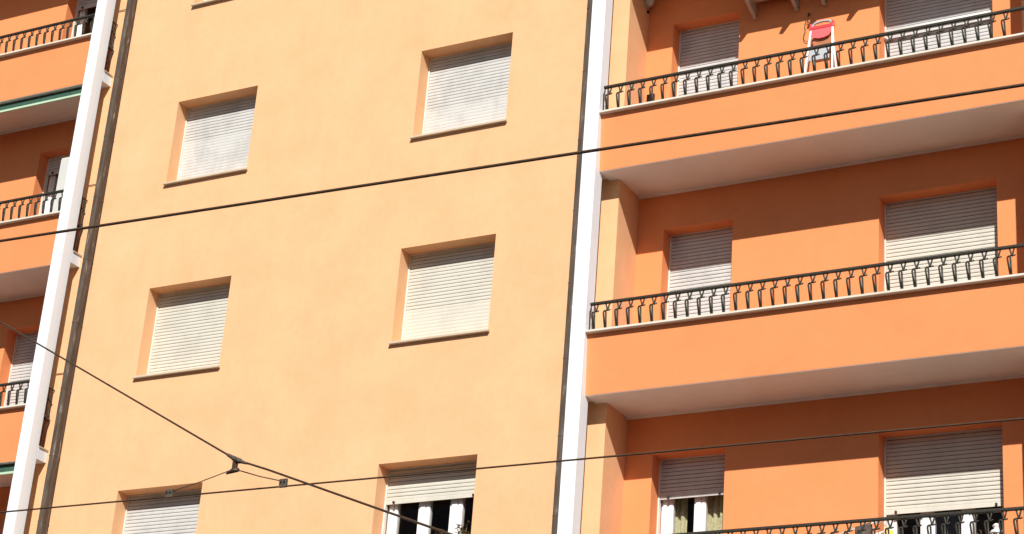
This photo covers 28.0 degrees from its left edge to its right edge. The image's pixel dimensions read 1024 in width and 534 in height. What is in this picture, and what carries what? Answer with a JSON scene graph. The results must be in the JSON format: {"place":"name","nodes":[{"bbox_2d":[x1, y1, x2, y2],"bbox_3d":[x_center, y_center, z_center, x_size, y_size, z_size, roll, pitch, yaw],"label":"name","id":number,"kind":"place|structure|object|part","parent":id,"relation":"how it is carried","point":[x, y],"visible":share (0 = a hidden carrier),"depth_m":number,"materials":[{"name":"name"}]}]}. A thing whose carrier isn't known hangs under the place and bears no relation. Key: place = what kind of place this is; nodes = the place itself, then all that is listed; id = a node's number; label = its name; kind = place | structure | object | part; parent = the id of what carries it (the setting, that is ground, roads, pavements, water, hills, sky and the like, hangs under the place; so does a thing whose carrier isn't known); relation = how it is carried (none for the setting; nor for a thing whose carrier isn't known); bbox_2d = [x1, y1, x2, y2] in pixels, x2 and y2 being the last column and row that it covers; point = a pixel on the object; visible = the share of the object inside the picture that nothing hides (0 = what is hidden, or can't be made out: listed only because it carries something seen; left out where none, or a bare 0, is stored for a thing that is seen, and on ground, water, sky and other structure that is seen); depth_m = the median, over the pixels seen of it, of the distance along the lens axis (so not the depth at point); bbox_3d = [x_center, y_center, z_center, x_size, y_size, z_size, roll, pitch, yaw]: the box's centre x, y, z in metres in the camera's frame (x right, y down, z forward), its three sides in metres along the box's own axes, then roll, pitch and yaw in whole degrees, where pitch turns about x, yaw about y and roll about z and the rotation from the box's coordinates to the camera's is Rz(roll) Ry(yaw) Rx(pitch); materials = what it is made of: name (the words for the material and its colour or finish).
{"place":"outdoors","nodes":[
{"label":"outdoors","id":0,"kind":"place"},
{"bbox_2d":[52,157,69,211],"bbox_3d":[-6.625,-0.801,30.985,0.440,1.769,0.415,-8,-27,27],"label":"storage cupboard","id":1,"kind":"object","parent":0,"point":[62,174],"visible":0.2,"depth_m":31.08,"materials":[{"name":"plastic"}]},
{"bbox_3d":[-6.719,-0.891,30.832,0.426,1.679,0.014,-8,-27,27],"label":"door","id":2,"kind":"part","parent":1,"relation":"part of","materials":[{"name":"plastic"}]},
{"bbox_2d":[165,453,287,497],"bbox_3d":[-1.950,1.404,14.140,1.018,0.316,0.122,-11,-28,31],"label":"wire hanger","id":3,"kind":"object","parent":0,"point":[283,483],"visible":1,"depth_m":14.11,"materials":[{"name":"metal"}]},
{"bbox_2d":[0,321,452,533],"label":"span wire","id":4,"kind":"object","parent":3,"relation":"attached to","point":[304,482],"visible":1,"depth_m":13.91,"materials":[{"name":"brown metal"}]},
{"bbox_2d":[0,418,1023,512],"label":"contact wire","id":5,"kind":"object","parent":3,"relation":"hanging from","point":[893,430],"visible":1,"depth_m":12.89,"materials":[{"name":"brown metal"}]},
{"bbox_2d":[0,83,1023,241],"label":"feeder cable","id":6,"kind":"object","parent":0,"point":[569,154],"visible":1,"depth_m":13.86,"materials":[{"name":"brown metal"}]},
{"bbox_2d":[834,521,885,533],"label":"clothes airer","id":7,"kind":"object","parent":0,"point":[872,527],"visible":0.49,"depth_m":22.64,"materials":[{"name":"metal"}]},
{"bbox_2d":[855,522,871,533],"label":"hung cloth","id":8,"kind":"object","parent":7,"relation":"hanging from","point":[868,527],"visible":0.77,"depth_m":22.50,"materials":[{"name":"grey fabric"}]},
{"bbox_2d":[990,523,999,533],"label":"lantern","id":9,"kind":"object","parent":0,"point":[995,530],"visible":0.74,"depth_m":21.80,"materials":[{"name":"metal"}]},
{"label":"pavement","id":10,"kind":"structure","parent":0,"visible":0},
{"bbox_2d":[0,0,1023,533],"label":"apartment building","id":11,"kind":"structure","parent":10,"relation":"on","point":[856,272],"depth_m":26.39,"materials":[{"name":"orange paint"}]},
{"bbox_2d":[0,464,14,474],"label":"rolled awning","id":12,"kind":"object","parent":11,"relation":"attached to","point":[6,469],"visible":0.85,"depth_m":28.84,"materials":[{"name":"green fabric"}]},
{"bbox_2d":[4,331,38,405],"bbox_3d":[-7.178,2.005,30.604,0.950,2.253,0.054,-8,-27,27],"label":"balcony door","id":13,"kind":"structure","parent":11,"relation":"in","point":[24,348],"depth_m":30.97,"materials":[{"name":"paint"}]},
{"bbox_2d":[0,88,81,112],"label":"rolled awning","id":14,"kind":"object","parent":11,"relation":"attached to","point":[41,100],"visible":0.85,"depth_m":31.54,"materials":[{"name":"green fabric"}]},
{"bbox_2d":[39,154,69,213],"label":"balcony door","id":15,"kind":"structure","parent":11,"relation":"in","point":[53,167],"depth_m":32.29,"materials":[{"name":"paint"}]},
{"bbox_2d":[71,0,97,36],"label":"balcony door","id":16,"kind":"structure","parent":11,"relation":"in","point":[86,7],"depth_m":33.51,"materials":[{"name":"paint"}]},
{"bbox_2d":[122,488,201,533],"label":"window","id":17,"kind":"structure","parent":11,"relation":"in","point":[175,515],"depth_m":27.76,"materials":[{"name":"paint"}]},
{"bbox_2d":[132,283,229,378],"bbox_3d":[-4.503,0.889,28.687,1.473,1.378,0.354,-8,-27,27],"label":"window","id":18,"kind":"structure","parent":11,"relation":"in","point":[189,325],"depth_m":28.84,"materials":[{"name":"paint"}]},
{"bbox_2d":[191,0,221,6],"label":"window","id":19,"kind":"structure","parent":11,"relation":"in","point":[204,2],"depth_m":30.91,"materials":[{"name":"paint"}]},
{"bbox_2d":[163,94,256,185],"bbox_3d":[-4.283,-1.854,29.883,1.473,1.378,0.354,-8,-27,27],"label":"window","id":20,"kind":"structure","parent":11,"relation":"in","point":[217,136],"depth_m":30.04,"materials":[{"name":"paint"}]},
{"bbox_2d":[381,461,476,533],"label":"window","id":21,"kind":"structure","parent":11,"relation":"in","point":[445,500],"depth_m":25.93,"materials":[{"name":"paint"}]},
{"bbox_2d":[388,242,494,344],"bbox_3d":[-0.823,0.339,26.752,1.484,1.378,0.354,-8,-27,27],"label":"window","id":22,"kind":"structure","parent":11,"relation":"in","point":[448,291],"depth_m":26.89,"materials":[{"name":"paint"}]},
{"bbox_2d":[410,42,511,139],"bbox_3d":[-0.604,-2.403,27.949,1.484,1.378,0.354,-8,-27,27],"label":"window","id":23,"kind":"structure","parent":11,"relation":"in","point":[466,90],"depth_m":28.10,"materials":[{"name":"paint"}]},
{"bbox_2d":[454,520,469,533],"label":"potted plant","id":24,"kind":"object","parent":11,"relation":"on","point":[465,531],"visible":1,"depth_m":25.16,"materials":[{"name":"green plant"}]},
{"bbox_2d":[644,0,653,13],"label":"wall lamp","id":25,"kind":"object","parent":11,"relation":"attached to","point":[648,3],"visible":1,"depth_m":27.43,"materials":[{"name":"glass"}]},
{"bbox_2d":[646,93,654,101],"bbox_3d":[1.813,-2.217,26.953,0.110,0.110,0.044,-8,-27,27],"label":"wall vent","id":26,"kind":"object","parent":11,"relation":"attached to","point":[648,98],"depth_m":26.95,"materials":[{"name":"black"}]},
{"bbox_2d":[674,498,687,532],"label":"curtain","id":27,"kind":"object","parent":11,"relation":"hanging from","point":[681,511],"visible":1,"depth_m":24.83,"materials":[{"name":"fabric"}]},
{"bbox_2d":[656,453,724,533],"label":"balcony door","id":28,"kind":"structure","parent":11,"relation":"in","point":[695,478],"depth_m":24.74,"materials":[{"name":"paint"}]},
{"bbox_2d":[666,226,732,319],"bbox_3d":[2.364,0.581,25.587,0.947,2.253,0.054,-8,-27,27],"label":"balcony door","id":29,"kind":"structure","parent":11,"relation":"in","point":[699,259],"depth_m":25.85,"materials":[{"name":"paint"}]},
{"bbox_2d":[677,20,739,95],"bbox_3d":[2.583,-2.162,26.784,0.947,2.253,0.054,-8,-27,27],"label":"balcony door","id":30,"kind":"structure","parent":11,"relation":"in","point":[715,44],"depth_m":27.07,"materials":[{"name":"paint"}]},
{"bbox_2d":[707,495,723,530],"bbox_3d":[2.462,3.353,24.413,0.359,2.185,0.053,-8,-27,27],"label":"curtain","id":31,"kind":"object","parent":11,"relation":"hanging from","point":[715,513],"visible":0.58,"depth_m":24.62,"materials":[{"name":"fabric"}]},
{"bbox_2d":[745,0,799,19],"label":"hanging laundry","id":32,"kind":"object","parent":11,"relation":"attached to","point":[752,6],"visible":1,"depth_m":26.54,"materials":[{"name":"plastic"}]},
{"bbox_2d":[803,13,812,41],"bbox_3d":[3.776,-3.042,26.183,0.150,0.431,0.046,-8,-27,27],"label":"wall cable","id":33,"kind":"object","parent":11,"relation":"hanging from","point":[806,25],"depth_m":26.20,"materials":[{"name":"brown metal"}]},
{"bbox_2d":[804,19,836,72],"bbox_3d":[3.837,-2.371,25.461,0.487,1.806,0.545,-8,-27,27],"label":"stepladder","id":34,"kind":"object","parent":11,"relation":"on","point":[822,34],"visible":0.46,"depth_m":25.83,"materials":[{"name":"metal"}]},
{"bbox_2d":[885,0,992,57],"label":"balcony door","id":35,"kind":"structure","parent":11,"relation":"in","point":[899,14],"depth_m":25.61,"materials":[{"name":"paint"}]},
{"bbox_2d":[884,187,998,290],"bbox_3d":[5.071,0.176,24.164,1.432,2.253,0.054,-8,-27,27],"label":"balcony door","id":36,"kind":"structure","parent":11,"relation":"in","point":[966,220],"depth_m":24.40,"materials":[{"name":"paint"}]},
{"bbox_2d":[884,427,1004,533],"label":"balcony door","id":37,"kind":"structure","parent":11,"relation":"in","point":[953,471],"depth_m":23.25,"materials":[{"name":"paint"}]}
]}

